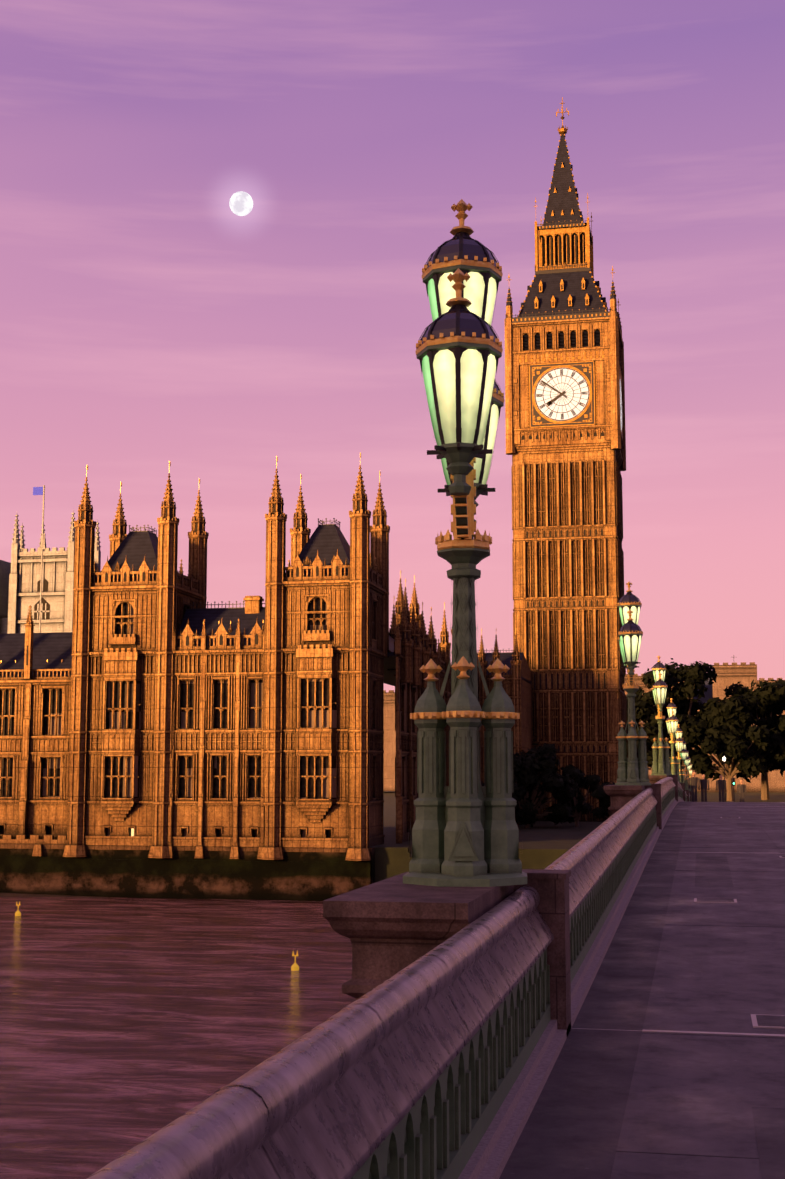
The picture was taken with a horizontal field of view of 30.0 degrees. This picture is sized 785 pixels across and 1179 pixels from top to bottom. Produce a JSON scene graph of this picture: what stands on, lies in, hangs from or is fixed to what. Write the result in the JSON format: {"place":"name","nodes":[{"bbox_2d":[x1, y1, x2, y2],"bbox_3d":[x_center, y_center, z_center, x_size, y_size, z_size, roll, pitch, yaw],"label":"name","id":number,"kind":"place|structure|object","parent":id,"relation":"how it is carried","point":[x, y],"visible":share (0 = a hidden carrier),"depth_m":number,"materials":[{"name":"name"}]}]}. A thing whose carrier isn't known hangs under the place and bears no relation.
{"place":"outdoors","nodes":[
{"label":"outdoors","id":0,"kind":"place"},
{"bbox_2d":[0,485,100,633],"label":"westminster abbey towers","id":1,"kind":"structure","parent":0,"point":[40,581],"depth_m":455.33,"materials":[{"name":"stone"}]},
{"bbox_2d":[0,897,355,1178],"bbox_3d":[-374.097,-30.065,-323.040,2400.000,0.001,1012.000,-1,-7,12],"label":"river water","id":2,"kind":"structure","parent":0,"point":[126,1024],"depth_m":61.30,"materials":[{"name":"liquid"}]},
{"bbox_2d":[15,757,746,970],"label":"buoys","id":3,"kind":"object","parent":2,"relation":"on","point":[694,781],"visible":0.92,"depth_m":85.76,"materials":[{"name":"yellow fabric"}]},
{"bbox_2d":[229,191,252,215],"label":"moon","id":4,"kind":"object","parent":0,"point":[240,203],"visible":1,"depth_m":2870.22,"materials":[{"name":"white"}]},
{"bbox_2d":[0,0,784,691],"label":"sky","id":5,"kind":"structure","parent":0,"point":[147,323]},
{"bbox_2d":[117,791,784,882],"bbox_3d":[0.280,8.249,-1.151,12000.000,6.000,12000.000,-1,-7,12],"label":"ground","id":6,"kind":"structure","parent":0,"point":[545,844],"depth_m":123.03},
{"bbox_2d":[0,844,374,900],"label":"river wall","id":7,"kind":"structure","parent":6,"relation":"on","point":[304,874],"depth_m":113.77,"materials":[{"name":"stone"}]},
{"bbox_2d":[0,453,389,860],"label":"palace building","id":8,"kind":"structure","parent":6,"relation":"on","point":[156,704],"depth_m":115.44,"materials":[{"name":"stone"}]},
{"bbox_2d":[86,775,694,1178],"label":"bridge parapet","id":9,"kind":"structure","parent":6,"relation":"on","point":[410,1062],"depth_m":7.03,"materials":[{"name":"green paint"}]},
{"bbox_2d":[403,199,526,886],"bbox_3d":[0.543,-0.451,11.194,0.908,5.280,2.085,-1,-7,5],"label":"lamp standard","id":10,"kind":"object","parent":9,"relation":"on","point":[465,831],"visible":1,"depth_m":10.79,"materials":[{"name":"green paint"}]},
{"bbox_2d":[615,582,650,784],"bbox_3d":[6.179,2.407,37.962,0.908,5.280,2.086,-1,-7,8],"label":"lamp standard","id":11,"kind":"object","parent":9,"relation":"on","point":[632,769],"visible":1,"depth_m":37.59,"materials":[{"name":"green paint"}]},
{"bbox_2d":[651,656,671,774],"bbox_3d":[11.815,5.543,64.696,0.908,5.280,2.086,-1,-7,7],"label":"lamp standard","id":12,"kind":"object","parent":9,"relation":"on","point":[661,764],"visible":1,"depth_m":64.34,"materials":[{"name":"green paint"}]},
{"bbox_2d":[666,698,680,782],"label":"lamp standard","id":13,"kind":"object","parent":9,"relation":"on","point":[671,721],"visible":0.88,"depth_m":91.08,"materials":[{"name":"green paint"}]},
{"bbox_2d":[675,724,685,789],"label":"lamp standard","id":14,"kind":"object","parent":9,"relation":"on","point":[679,742],"visible":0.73,"depth_m":117.63,"materials":[{"name":"green paint"}]},
{"bbox_2d":[680,738,688,789],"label":"lamp standard","id":15,"kind":"object","parent":9,"relation":"on","point":[683,753],"visible":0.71,"depth_m":144.24,"materials":[{"name":"green paint"}]},
{"bbox_2d":[684,747,690,790],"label":"lamp standard","id":16,"kind":"object","parent":9,"relation":"on","point":[686,761],"visible":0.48,"depth_m":170.73,"materials":[{"name":"green paint"}]},
{"bbox_2d":[687,755,690,788],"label":"lamp standard","id":17,"kind":"object","parent":9,"relation":"on","point":[688,768],"visible":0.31,"depth_m":197.48,"materials":[{"name":"green paint"}]},
{"bbox_2d":[384,570,531,843],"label":"palace building","id":18,"kind":"structure","parent":6,"relation":"on","point":[413,649],"depth_m":129.91,"materials":[{"name":"stone"}]},
{"bbox_2d":[512,743,582,827],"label":"tree","id":19,"kind":"object","parent":6,"relation":"on","point":[529,794],"visible":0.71,"depth_m":149.54,"materials":[{"name":"green plant"}]},
{"bbox_2d":[556,764,601,826],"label":"green tree","id":20,"kind":"object","parent":6,"relation":"on","point":[579,804],"visible":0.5,"depth_m":153.20,"materials":[{"name":"green plant"}]},
{"bbox_2d":[383,662,784,791],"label":"whitehall buildings","id":21,"kind":"structure","parent":6,"relation":"on","point":[735,673],"depth_m":370.63,"materials":[{"name":"stone"}]},
{"bbox_2d":[590,781,614,820],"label":"tree","id":22,"kind":"object","parent":6,"relation":"on","point":[603,798],"visible":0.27,"depth_m":145.89,"materials":[{"name":"green plant"}]},
{"bbox_2d":[626,687,675,769],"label":"tree","id":23,"kind":"object","parent":6,"relation":"on","point":[644,705],"visible":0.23,"depth_m":259.49,"materials":[{"name":"green plant"}]},
{"bbox_2d":[641,658,722,772],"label":"tree","id":24,"kind":"object","parent":6,"relation":"on","point":[694,678],"visible":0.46,"depth_m":266.93,"materials":[{"name":"green plant"}]},
{"bbox_2d":[681,693,775,800],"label":"tree","id":25,"kind":"object","parent":6,"relation":"on","point":[727,721],"visible":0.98,"depth_m":257.89,"materials":[{"name":"green plant"}]},
{"bbox_2d":[717,678,784,799],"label":"tree","id":26,"kind":"object","parent":6,"relation":"on","point":[769,712],"visible":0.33,"depth_m":267.64,"materials":[{"name":"green plant"}]},
{"bbox_2d":[763,714,784,775],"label":"tree","id":27,"kind":"object","parent":6,"relation":"on","point":[775,758],"visible":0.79,"depth_m":260.53,"materials":[{"name":"green plant"}]},
{"bbox_2d":[504,97,627,821],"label":"clock tower","id":28,"kind":"structure","parent":0,"point":[565,402],"depth_m":174.01,"materials":[{"name":"stone"}]},
{"bbox_2d":[458,799,784,1178],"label":"bridge walkway","id":29,"kind":"structure","parent":0,"point":[665,1059],"depth_m":11.23,"materials":[{"name":"concrete"}]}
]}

